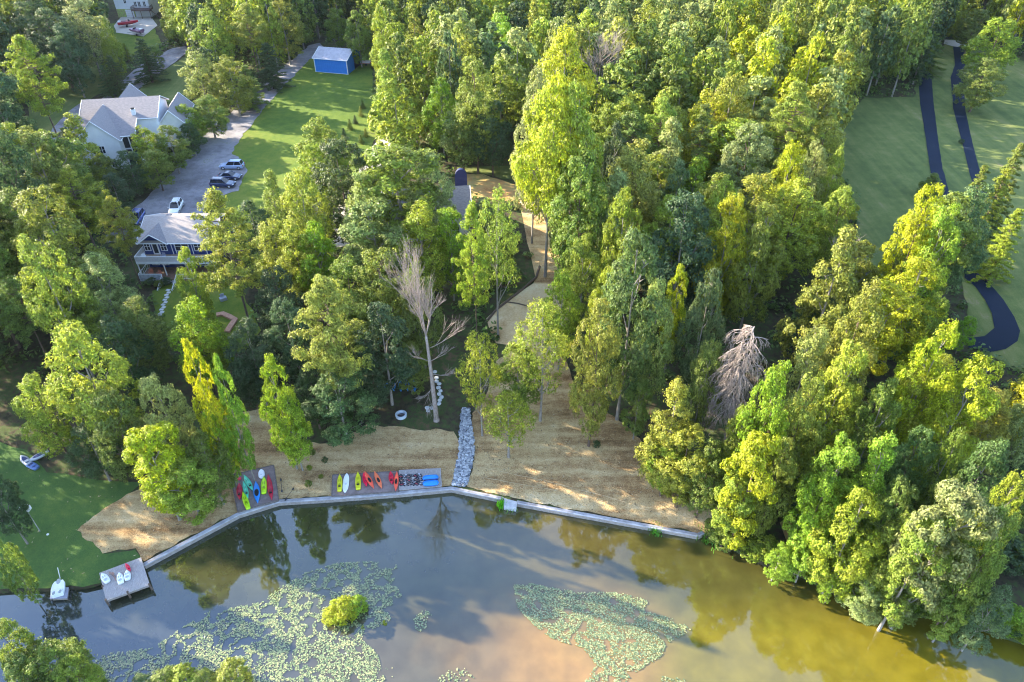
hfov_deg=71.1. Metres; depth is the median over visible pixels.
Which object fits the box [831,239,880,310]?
broadleaf tree
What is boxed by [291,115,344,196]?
broadleaf tree
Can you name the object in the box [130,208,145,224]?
parked car
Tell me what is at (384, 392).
broadleaf tree
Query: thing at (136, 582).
fishing dock
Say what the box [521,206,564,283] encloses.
path
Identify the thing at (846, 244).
broadleaf tree
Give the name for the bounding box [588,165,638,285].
broadleaf tree
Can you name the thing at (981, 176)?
conifer tree
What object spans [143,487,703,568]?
sea wall
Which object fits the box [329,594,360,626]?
water bush
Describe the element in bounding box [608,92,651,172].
broadleaf tree
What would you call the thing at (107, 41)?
broadleaf tree
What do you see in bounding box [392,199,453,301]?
broadleaf tree
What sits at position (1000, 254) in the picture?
conifer tree
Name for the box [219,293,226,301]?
garden seat
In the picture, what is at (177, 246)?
window
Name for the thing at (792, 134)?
broadleaf tree
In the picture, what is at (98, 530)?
straw mat ground
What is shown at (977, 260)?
broadleaf tree
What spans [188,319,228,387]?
broadleaf tree
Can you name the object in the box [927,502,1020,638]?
broadleaf tree
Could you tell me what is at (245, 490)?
kayak
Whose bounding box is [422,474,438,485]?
inflatable raft
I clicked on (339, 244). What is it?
broadleaf tree
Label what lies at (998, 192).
conifer tree
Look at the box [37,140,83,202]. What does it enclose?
broadleaf tree
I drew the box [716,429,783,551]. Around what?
broadleaf tree
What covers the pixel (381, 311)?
broadleaf tree
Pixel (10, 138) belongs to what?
broadleaf tree
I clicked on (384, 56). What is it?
broadleaf tree
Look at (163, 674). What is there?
water bush
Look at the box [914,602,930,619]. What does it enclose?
shrub
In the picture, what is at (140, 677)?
water bush
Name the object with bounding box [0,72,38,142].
broadleaf tree
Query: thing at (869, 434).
broadleaf tree
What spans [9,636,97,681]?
broadleaf tree
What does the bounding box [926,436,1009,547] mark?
broadleaf tree
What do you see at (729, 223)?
broadleaf tree
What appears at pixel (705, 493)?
broadleaf tree
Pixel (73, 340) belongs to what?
broadleaf tree
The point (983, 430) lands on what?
broadleaf tree
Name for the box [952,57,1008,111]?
broadleaf tree
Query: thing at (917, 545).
broadleaf tree
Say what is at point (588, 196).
broadleaf tree
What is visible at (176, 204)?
parked car
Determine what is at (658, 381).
broadleaf tree
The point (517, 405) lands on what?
broadleaf tree
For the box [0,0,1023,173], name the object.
woodland
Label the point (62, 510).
lawn
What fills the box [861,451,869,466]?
shrub
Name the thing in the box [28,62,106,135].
lawn
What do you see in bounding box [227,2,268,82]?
pine tree
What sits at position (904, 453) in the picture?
broadleaf tree
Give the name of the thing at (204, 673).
water bush
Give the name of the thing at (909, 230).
broadleaf tree
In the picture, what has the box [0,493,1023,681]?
water
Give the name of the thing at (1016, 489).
broadleaf tree
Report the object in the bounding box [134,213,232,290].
navy cabin
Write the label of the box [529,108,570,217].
broadleaf tree
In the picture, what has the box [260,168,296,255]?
broadleaf tree
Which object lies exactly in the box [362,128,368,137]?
evergreen shrub
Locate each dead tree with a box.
[380,231,466,422]
[576,22,628,129]
[700,325,770,450]
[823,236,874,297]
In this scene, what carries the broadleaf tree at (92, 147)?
on the ground at (404, 400)
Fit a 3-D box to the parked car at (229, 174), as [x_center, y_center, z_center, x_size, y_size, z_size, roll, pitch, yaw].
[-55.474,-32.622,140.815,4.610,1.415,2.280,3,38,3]
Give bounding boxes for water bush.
[132,672,151,681]
[149,665,184,681]
[166,662,199,681]
[192,666,218,681]
[208,656,253,681]
[321,604,345,626]
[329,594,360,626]
[346,594,368,618]
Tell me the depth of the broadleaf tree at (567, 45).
124.73 m
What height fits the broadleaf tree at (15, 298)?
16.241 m
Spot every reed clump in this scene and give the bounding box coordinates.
[496,497,506,510]
[648,521,662,536]
[696,524,732,558]
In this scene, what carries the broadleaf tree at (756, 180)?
on the ground at (404, 400)
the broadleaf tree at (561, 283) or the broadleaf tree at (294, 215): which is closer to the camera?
the broadleaf tree at (561, 283)
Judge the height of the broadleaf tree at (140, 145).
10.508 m
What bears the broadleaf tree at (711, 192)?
on the ground at (404, 400)
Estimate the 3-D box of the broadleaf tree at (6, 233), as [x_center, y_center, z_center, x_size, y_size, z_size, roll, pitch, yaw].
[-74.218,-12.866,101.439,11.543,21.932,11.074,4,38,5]
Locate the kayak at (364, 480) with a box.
[362,473,367,486]
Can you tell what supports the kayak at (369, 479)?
on the pad at (387, 486)
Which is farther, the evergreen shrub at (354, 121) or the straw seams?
the evergreen shrub at (354, 121)
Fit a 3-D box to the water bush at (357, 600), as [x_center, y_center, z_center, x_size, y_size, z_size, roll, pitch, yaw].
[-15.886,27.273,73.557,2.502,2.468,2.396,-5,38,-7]
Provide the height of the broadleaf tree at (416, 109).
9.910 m
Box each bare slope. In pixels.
[467,174,529,206]
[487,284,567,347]
[780,518,796,547]
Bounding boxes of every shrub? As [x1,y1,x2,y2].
[146,277,155,284]
[153,280,163,286]
[160,276,171,285]
[304,480,311,486]
[321,456,327,462]
[346,119,353,130]
[352,115,358,123]
[358,106,363,116]
[358,134,363,143]
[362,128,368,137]
[592,440,600,447]
[704,518,722,535]
[708,528,730,552]
[718,529,735,549]
[728,530,749,550]
[738,533,754,554]
[740,536,765,562]
[749,538,766,556]
[756,534,779,562]
[770,567,801,580]
[773,464,797,489]
[780,493,820,521]
[832,473,859,495]
[841,582,860,604]
[848,457,867,486]
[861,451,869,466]
[879,458,917,475]
[884,473,914,504]
[903,589,921,614]
[904,589,927,617]
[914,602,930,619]
[952,602,988,632]
[981,531,1023,576]
[982,609,1006,630]
[989,604,1014,628]
[998,625,1017,638]
[999,496,1023,527]
[1000,447,1023,475]
[1000,602,1023,636]
[1007,625,1023,638]
[1008,533,1023,569]
[1011,619,1023,644]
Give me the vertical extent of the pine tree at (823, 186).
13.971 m
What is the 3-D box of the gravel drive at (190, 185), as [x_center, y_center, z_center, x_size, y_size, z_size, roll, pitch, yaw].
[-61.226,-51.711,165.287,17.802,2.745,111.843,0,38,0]
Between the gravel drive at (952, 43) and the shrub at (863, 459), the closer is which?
the shrub at (863, 459)
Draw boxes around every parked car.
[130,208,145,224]
[167,197,183,212]
[209,176,235,187]
[217,170,242,180]
[219,159,244,169]
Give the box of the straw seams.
[481,413,654,512]
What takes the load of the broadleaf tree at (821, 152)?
on the ground at (404, 400)
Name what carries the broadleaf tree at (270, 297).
on the ground at (404, 400)
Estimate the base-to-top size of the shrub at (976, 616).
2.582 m
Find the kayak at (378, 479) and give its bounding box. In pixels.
[374,471,381,487]
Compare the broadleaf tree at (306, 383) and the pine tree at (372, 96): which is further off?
the pine tree at (372, 96)
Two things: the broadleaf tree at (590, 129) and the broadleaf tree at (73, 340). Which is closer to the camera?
the broadleaf tree at (73, 340)
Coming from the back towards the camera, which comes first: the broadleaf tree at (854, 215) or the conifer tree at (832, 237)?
the broadleaf tree at (854, 215)
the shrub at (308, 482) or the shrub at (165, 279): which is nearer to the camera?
the shrub at (308, 482)
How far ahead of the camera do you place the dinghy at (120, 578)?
75.38 m
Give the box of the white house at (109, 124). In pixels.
[72,83,194,168]
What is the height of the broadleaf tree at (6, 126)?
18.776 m
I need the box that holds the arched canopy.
[455,168,466,185]
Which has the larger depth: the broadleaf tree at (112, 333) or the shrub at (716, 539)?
the broadleaf tree at (112, 333)
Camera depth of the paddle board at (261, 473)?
87.39 m
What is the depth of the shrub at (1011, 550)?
74.84 m
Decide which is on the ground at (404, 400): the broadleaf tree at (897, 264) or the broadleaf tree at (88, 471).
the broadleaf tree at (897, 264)
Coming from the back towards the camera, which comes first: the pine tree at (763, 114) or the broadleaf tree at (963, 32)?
the broadleaf tree at (963, 32)
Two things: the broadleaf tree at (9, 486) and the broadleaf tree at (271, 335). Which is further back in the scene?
the broadleaf tree at (271, 335)
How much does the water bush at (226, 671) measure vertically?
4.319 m
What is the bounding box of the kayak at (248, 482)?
[244,475,252,489]
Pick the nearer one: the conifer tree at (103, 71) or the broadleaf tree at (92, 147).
the broadleaf tree at (92, 147)
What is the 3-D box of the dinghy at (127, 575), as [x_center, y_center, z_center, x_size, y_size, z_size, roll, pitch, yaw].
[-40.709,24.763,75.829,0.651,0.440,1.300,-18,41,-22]
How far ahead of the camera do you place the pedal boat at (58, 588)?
74.75 m
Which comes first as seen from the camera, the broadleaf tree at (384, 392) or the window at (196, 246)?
the broadleaf tree at (384, 392)
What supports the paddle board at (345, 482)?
on the pad at (387, 486)
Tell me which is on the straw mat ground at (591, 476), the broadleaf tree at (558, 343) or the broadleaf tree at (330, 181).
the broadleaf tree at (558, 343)
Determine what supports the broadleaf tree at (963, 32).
on the lawn at (886, 163)
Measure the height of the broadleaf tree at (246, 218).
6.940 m
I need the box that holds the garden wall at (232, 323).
[216,311,237,332]
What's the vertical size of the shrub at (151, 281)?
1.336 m
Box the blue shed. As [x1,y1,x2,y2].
[312,46,360,74]
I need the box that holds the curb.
[486,265,540,321]
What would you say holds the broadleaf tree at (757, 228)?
on the ground at (404, 400)
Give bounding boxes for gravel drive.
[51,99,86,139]
[102,45,191,98]
[105,43,322,242]
[944,40,969,46]
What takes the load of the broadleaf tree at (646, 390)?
on the straw mat ground at (591, 476)
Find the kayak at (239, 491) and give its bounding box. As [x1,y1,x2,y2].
[236,483,241,499]
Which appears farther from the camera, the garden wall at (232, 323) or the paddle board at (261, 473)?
the garden wall at (232, 323)
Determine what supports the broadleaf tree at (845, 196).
on the ground at (404, 400)
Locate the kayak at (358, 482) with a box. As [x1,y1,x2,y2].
[355,472,360,489]
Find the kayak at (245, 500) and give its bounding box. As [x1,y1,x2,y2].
[242,492,250,509]
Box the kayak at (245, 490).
[243,481,248,497]
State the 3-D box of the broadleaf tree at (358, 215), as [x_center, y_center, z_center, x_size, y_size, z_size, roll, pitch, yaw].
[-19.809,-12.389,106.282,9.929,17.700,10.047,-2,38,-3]
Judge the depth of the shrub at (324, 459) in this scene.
88.85 m
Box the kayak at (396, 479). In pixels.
[394,472,398,490]
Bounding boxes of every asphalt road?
[919,71,948,196]
[951,46,986,196]
[964,268,1019,351]
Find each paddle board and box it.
[258,469,264,478]
[342,473,348,492]
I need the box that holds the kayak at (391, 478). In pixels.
[389,471,393,483]
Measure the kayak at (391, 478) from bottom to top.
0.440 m
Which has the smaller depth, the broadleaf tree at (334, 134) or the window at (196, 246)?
the window at (196, 246)
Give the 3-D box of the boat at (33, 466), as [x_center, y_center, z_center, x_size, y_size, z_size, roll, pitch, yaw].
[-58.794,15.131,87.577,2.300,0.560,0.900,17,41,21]
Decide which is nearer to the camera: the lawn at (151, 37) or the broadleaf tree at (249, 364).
the broadleaf tree at (249, 364)
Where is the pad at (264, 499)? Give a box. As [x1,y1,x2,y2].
[231,465,278,512]
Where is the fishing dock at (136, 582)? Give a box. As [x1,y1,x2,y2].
[99,557,152,605]
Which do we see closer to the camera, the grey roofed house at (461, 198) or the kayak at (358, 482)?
the kayak at (358, 482)
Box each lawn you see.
[0,442,140,588]
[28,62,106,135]
[109,23,160,55]
[139,57,198,101]
[152,279,260,352]
[215,52,377,220]
[457,166,525,180]
[827,39,1023,371]
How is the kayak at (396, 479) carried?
on the pad at (387, 486)
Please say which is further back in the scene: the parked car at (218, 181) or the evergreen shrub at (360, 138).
the evergreen shrub at (360, 138)
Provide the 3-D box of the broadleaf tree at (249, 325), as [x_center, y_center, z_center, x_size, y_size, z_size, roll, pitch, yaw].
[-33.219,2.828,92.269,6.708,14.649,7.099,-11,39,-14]
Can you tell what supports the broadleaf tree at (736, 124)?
on the ground at (404, 400)
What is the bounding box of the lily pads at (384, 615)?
[81,561,690,681]
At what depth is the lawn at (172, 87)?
181.69 m
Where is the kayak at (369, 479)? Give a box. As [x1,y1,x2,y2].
[364,471,373,487]
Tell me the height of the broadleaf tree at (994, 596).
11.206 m
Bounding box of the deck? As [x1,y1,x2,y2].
[399,468,441,490]
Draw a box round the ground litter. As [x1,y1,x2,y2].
[1,114,710,586]
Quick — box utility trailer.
[360,60,370,65]
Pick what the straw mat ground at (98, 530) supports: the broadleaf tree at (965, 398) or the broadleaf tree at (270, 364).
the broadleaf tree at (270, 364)
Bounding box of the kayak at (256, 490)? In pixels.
[253,481,259,502]
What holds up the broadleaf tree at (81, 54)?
on the lawn at (73, 99)
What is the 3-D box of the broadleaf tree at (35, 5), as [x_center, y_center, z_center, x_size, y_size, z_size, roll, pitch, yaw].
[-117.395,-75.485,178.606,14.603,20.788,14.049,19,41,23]
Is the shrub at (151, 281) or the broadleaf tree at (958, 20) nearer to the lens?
the shrub at (151, 281)
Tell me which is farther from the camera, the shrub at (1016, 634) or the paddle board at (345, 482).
the paddle board at (345, 482)
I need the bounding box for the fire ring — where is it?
[395,410,406,419]
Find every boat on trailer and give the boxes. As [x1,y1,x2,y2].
[117,19,142,26]
[127,27,143,35]
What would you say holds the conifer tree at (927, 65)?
on the lawn at (886, 163)
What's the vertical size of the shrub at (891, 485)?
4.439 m
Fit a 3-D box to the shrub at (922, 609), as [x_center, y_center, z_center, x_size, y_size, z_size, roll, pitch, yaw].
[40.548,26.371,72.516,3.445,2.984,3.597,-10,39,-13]
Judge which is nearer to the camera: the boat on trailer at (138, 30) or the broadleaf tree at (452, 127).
the broadleaf tree at (452, 127)
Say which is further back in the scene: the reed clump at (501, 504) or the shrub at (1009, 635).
the reed clump at (501, 504)
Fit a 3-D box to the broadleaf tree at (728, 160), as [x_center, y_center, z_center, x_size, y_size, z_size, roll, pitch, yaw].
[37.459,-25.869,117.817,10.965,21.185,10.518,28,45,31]
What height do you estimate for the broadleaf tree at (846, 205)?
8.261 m
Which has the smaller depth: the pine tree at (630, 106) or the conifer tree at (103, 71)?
the pine tree at (630, 106)
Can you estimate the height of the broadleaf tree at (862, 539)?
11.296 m
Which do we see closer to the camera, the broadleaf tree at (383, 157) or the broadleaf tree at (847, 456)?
the broadleaf tree at (847, 456)
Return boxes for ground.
[0,0,1023,643]
[77,409,458,560]
[467,348,720,533]
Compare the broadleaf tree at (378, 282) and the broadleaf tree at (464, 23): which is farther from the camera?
the broadleaf tree at (464, 23)
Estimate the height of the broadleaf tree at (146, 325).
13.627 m
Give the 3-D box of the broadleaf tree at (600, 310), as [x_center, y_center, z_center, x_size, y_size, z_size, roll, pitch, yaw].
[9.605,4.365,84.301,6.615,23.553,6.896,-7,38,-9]
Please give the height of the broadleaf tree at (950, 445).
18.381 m
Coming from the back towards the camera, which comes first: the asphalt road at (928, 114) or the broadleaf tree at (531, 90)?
the asphalt road at (928, 114)
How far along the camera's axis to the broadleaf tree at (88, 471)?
81.84 m
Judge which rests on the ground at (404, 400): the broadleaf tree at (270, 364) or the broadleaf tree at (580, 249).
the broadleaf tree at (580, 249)
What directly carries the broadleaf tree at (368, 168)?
on the ground at (404, 400)
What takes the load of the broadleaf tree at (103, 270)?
on the ground at (404, 400)
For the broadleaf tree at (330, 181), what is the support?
on the ground at (404, 400)
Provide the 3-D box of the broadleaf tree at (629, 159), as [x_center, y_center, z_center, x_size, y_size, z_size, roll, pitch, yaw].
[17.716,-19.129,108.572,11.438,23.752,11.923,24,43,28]
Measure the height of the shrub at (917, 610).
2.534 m
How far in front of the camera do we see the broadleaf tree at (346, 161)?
126.93 m
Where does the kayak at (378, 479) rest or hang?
on the pad at (387, 486)
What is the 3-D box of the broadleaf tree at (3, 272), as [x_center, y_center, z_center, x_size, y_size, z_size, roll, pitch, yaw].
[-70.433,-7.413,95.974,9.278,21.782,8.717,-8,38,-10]
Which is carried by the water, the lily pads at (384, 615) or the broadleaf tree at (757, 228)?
the lily pads at (384, 615)
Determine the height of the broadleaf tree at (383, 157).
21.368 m
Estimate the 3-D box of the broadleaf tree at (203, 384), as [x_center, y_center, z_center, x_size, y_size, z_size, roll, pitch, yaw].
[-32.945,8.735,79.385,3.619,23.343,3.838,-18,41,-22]
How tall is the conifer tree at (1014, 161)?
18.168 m
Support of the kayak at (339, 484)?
on the pad at (387, 486)
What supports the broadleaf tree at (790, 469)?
on the ground at (404, 400)
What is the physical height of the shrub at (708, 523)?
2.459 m
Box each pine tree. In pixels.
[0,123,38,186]
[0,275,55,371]
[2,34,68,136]
[49,168,109,248]
[95,195,144,289]
[190,186,263,334]
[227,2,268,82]
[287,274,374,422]
[370,86,408,114]
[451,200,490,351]
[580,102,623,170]
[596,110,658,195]
[598,96,651,161]
[634,95,683,169]
[741,96,789,158]
[760,81,824,180]
[805,167,838,218]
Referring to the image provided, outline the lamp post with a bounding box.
[18,504,39,530]
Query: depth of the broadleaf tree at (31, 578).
70.62 m
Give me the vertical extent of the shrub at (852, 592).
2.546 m
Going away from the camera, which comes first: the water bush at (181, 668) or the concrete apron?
the water bush at (181, 668)
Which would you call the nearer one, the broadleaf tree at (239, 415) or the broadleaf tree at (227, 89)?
the broadleaf tree at (239, 415)
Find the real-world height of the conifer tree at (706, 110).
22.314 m
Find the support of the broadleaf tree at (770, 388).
on the ground at (404, 400)
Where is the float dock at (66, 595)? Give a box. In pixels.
[50,587,72,601]
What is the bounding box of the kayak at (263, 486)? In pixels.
[261,476,266,494]
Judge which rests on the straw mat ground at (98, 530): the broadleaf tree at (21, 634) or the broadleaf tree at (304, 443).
the broadleaf tree at (304, 443)
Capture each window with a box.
[99,146,106,153]
[143,244,151,250]
[159,244,167,250]
[173,244,189,250]
[193,244,203,250]
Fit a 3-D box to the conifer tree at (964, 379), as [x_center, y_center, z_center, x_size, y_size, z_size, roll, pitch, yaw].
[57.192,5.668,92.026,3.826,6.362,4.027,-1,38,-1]
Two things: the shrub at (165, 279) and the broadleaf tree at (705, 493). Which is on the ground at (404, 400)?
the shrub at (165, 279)
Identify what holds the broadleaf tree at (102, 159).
on the ground at (404, 400)
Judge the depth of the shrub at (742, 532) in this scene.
78.37 m
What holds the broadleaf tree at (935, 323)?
on the ground at (404, 400)
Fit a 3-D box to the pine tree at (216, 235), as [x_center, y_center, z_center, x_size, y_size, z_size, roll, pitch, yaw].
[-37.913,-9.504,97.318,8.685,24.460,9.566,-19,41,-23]
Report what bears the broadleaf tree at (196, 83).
on the ground at (404, 400)
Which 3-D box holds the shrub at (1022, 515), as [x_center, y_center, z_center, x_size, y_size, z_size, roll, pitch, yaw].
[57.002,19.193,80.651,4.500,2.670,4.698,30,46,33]
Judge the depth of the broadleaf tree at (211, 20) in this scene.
172.32 m
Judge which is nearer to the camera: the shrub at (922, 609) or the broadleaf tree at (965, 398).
the shrub at (922, 609)
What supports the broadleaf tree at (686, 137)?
on the ground at (404, 400)
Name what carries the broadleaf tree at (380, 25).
on the ground at (404, 400)
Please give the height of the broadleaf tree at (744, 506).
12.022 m
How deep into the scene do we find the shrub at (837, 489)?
82.22 m
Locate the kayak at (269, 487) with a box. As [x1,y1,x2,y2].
[267,475,272,499]
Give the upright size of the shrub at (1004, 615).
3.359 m
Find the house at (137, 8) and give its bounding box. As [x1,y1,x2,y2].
[113,0,160,18]
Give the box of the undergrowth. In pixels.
[0,11,1023,469]
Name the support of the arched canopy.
on the ground at (404, 400)
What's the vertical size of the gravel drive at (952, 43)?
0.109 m
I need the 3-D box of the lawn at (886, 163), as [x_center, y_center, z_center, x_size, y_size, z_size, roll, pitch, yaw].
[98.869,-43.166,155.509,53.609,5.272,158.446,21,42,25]
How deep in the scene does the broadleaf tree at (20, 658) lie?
61.64 m
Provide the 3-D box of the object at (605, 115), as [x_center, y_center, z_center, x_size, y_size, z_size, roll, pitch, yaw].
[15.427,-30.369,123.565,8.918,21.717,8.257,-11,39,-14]
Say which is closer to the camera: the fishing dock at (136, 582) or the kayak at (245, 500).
the fishing dock at (136, 582)
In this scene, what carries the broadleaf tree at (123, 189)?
on the ground at (404, 400)
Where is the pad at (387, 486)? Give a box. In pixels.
[331,471,398,496]
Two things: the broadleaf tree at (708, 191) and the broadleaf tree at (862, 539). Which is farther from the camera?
the broadleaf tree at (708, 191)
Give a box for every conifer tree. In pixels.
[86,174,105,204]
[98,65,120,97]
[105,55,132,97]
[133,38,170,85]
[232,65,272,113]
[255,43,296,92]
[680,103,713,204]
[823,205,844,250]
[902,31,947,77]
[943,165,990,249]
[949,366,968,402]
[965,168,1012,269]
[966,208,1023,287]
[976,142,1023,244]
[978,195,999,254]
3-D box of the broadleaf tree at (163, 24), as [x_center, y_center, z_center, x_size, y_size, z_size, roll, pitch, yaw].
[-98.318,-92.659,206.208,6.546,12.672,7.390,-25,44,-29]
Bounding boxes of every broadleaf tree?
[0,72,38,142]
[0,121,40,193]
[0,131,58,241]
[0,186,75,289]
[0,209,29,299]
[0,246,28,347]
[0,473,34,543]
[0,540,42,604]
[0,617,51,681]
[2,650,53,681]
[5,0,63,76]
[8,371,83,461]
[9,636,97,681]
[10,184,115,313]
[13,233,112,382]
[15,125,96,250]
[15,250,89,339]
[23,7,91,88]
[31,129,95,224]
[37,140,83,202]
[42,319,144,455]
[46,23,95,97]
[51,654,107,681]
[58,0,119,76]
[63,112,112,191]
[64,420,123,481]
[74,251,146,338]
[88,155,119,191]
[88,387,156,482]
[89,313,163,406]
[96,171,135,216]
[100,17,126,78]
[113,150,148,195]
[115,295,178,379]
[121,421,191,520]
[130,125,165,173]
[138,373,202,455]
[139,149,176,190]
[142,45,165,68]
[152,125,195,173]
[155,451,218,525]
[160,0,179,40]
[164,0,189,46]
[167,294,234,392]
[175,103,207,145]
[175,246,214,324]
[176,51,223,105]
[176,122,207,155]
[181,338,240,486]
[185,429,237,508]
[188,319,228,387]
[190,7,237,72]
[190,94,230,138]
[201,408,241,489]
[208,54,254,116]
[212,352,255,481]
[223,316,281,405]
[230,199,282,270]
[232,205,261,240]
[234,359,265,408]
[253,218,299,295]
[254,264,307,351]
[258,353,306,468]
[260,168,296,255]
[260,296,323,385]
[265,0,303,64]
[273,219,323,307]
[274,393,313,470]
[279,168,335,263]
[282,190,313,249]
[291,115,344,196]
[293,367,331,428]
[295,219,342,305]
[297,142,336,217]
[301,366,380,446]
[310,135,377,243]
[318,134,351,192]
[324,8,350,47]
[324,128,349,173]
[325,252,379,342]
[329,138,390,246]
[337,196,408,295]
[343,10,373,66]
[344,169,391,267]
[345,151,381,228]
[345,344,393,409]
[348,247,415,352]
[349,300,421,405]
[352,140,443,266]
[369,4,395,84]
[371,47,406,138]
[385,168,410,188]
[389,340,429,394]
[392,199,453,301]
[398,98,433,143]
[399,260,444,370]
[407,148,456,252]
[412,19,426,69]
[419,77,458,155]
[430,206,471,300]
[438,101,482,168]
[444,7,477,77]
[454,53,501,173]
[454,330,503,435]
[470,99,513,176]
[472,183,521,338]
[474,197,492,229]
[477,207,515,283]
[480,389,537,457]
[481,11,523,104]
[492,216,516,245]
[494,340,543,413]
[508,69,586,277]
[509,64,552,243]
[509,297,572,421]
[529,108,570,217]
[530,24,596,133]
[539,79,607,259]
[539,269,583,369]
[546,145,614,287]
[559,232,602,333]
[568,142,601,225]
[568,297,624,446]
[570,111,598,196]
[584,264,622,374]
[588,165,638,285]
[590,226,667,420]
[594,186,646,315]
[595,120,628,213]
[595,138,669,252]
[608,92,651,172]
[618,376,653,439]
[629,277,675,416]
[630,154,682,230]
[633,376,694,493]
[637,193,697,294]
[639,187,716,318]
[640,116,685,225]
[645,442,687,495]
[652,105,695,169]
[652,159,690,258]
[656,421,714,507]
[657,263,688,372]
[668,154,710,225]
[670,172,748,268]
[671,267,726,418]
[676,88,735,186]
[677,337,725,437]
[682,436,728,517]
[690,174,746,281]
[691,191,748,316]
[695,175,722,233]
[699,71,756,174]
[703,117,760,188]
[710,121,773,231]
[711,470,754,546]
[712,402,756,489]
[713,172,786,286]
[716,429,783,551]
[723,201,790,339]
[726,359,792,500]
[747,176,830,289]
[748,437,798,539]
[760,371,826,498]
[763,97,815,174]
[763,139,807,240]
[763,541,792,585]
[765,324,833,450]
[766,100,815,198]
[773,223,860,381]
[780,138,827,249]
[780,520,835,584]
[781,470,839,564]
[789,431,860,541]
[792,118,846,198]
[795,268,851,338]
[796,339,869,471]
[804,145,844,255]
[805,485,886,600]
[810,183,856,282]
[812,117,844,167]
[812,275,885,432]
[817,557,853,603]
[826,430,898,555]
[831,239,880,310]
[831,377,902,501]
[833,533,886,606]
[834,573,887,626]
[835,192,851,226]
[843,199,860,220]
[850,279,921,382]
[851,474,919,568]
[855,510,916,599]
[866,256,948,364]
[873,318,961,456]
[874,368,934,465]
[875,424,938,523]
[877,182,946,293]
[877,507,956,631]
[879,591,917,630]
[881,251,910,280]
[884,477,1008,628]
[896,292,949,379]
[897,353,964,432]
[900,202,962,308]
[902,190,983,297]
[907,351,1005,479]
[909,426,968,513]
[916,172,941,197]
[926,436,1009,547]
[926,596,969,642]
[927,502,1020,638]
[931,0,967,43]
[937,183,994,285]
[938,386,1013,477]
[948,469,1023,588]
[949,391,995,423]
[950,584,1014,656]
[952,9,990,55]
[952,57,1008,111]
[953,316,977,353]
[960,17,1023,83]
[992,377,1023,445]
[1001,400,1023,469]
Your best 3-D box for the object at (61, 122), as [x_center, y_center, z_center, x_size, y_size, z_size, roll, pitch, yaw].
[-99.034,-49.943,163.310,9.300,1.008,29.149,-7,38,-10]
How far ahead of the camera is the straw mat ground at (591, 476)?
88.68 m
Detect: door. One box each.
[125,10,134,16]
[151,244,160,253]
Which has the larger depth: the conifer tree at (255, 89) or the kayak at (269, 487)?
the conifer tree at (255, 89)
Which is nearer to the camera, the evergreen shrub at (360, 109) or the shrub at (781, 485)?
the shrub at (781, 485)
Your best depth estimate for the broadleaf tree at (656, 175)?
109.40 m
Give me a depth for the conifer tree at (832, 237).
115.67 m
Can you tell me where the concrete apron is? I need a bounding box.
[114,16,156,35]
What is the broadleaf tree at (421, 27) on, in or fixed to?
on the ground at (404, 400)
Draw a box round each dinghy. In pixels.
[101,573,109,583]
[117,572,123,584]
[124,570,130,580]
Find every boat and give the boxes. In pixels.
[20,455,31,465]
[26,462,39,469]
[29,449,48,460]
[51,579,64,597]
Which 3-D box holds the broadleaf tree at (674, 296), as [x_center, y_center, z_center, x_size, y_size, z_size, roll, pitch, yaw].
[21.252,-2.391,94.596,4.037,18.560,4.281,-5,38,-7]
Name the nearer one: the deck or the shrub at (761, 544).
the shrub at (761, 544)
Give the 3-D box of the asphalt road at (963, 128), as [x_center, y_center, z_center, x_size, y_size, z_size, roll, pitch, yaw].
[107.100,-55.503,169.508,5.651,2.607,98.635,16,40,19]
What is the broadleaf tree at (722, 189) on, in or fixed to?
on the ground at (404, 400)
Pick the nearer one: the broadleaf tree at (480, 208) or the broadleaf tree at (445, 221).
the broadleaf tree at (445, 221)
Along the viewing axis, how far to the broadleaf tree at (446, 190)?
110.43 m
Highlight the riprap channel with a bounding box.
[451,407,474,486]
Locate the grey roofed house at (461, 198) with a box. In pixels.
[381,185,471,241]
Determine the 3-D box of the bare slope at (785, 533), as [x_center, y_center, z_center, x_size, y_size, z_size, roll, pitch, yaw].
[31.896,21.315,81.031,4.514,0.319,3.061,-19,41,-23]
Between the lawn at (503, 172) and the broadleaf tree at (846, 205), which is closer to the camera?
the broadleaf tree at (846, 205)
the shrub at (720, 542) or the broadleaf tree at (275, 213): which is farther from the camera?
the broadleaf tree at (275, 213)
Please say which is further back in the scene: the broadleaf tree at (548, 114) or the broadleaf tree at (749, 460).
the broadleaf tree at (548, 114)
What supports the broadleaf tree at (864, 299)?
on the ground at (404, 400)
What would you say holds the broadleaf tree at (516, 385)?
on the straw mat ground at (591, 476)
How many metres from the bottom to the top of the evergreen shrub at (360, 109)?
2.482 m
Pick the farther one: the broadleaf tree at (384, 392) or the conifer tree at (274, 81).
the conifer tree at (274, 81)
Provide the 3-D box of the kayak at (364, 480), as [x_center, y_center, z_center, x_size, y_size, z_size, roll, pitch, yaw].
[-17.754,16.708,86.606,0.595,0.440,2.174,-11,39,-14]
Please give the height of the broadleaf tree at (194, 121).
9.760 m
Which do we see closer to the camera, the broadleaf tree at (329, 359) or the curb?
the broadleaf tree at (329, 359)
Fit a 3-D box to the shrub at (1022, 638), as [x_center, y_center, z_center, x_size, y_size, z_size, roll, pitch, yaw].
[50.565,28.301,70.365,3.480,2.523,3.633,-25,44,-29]
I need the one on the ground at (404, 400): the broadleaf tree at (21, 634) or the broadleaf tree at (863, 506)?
the broadleaf tree at (863, 506)
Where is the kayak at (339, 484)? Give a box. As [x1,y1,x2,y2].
[337,474,341,491]

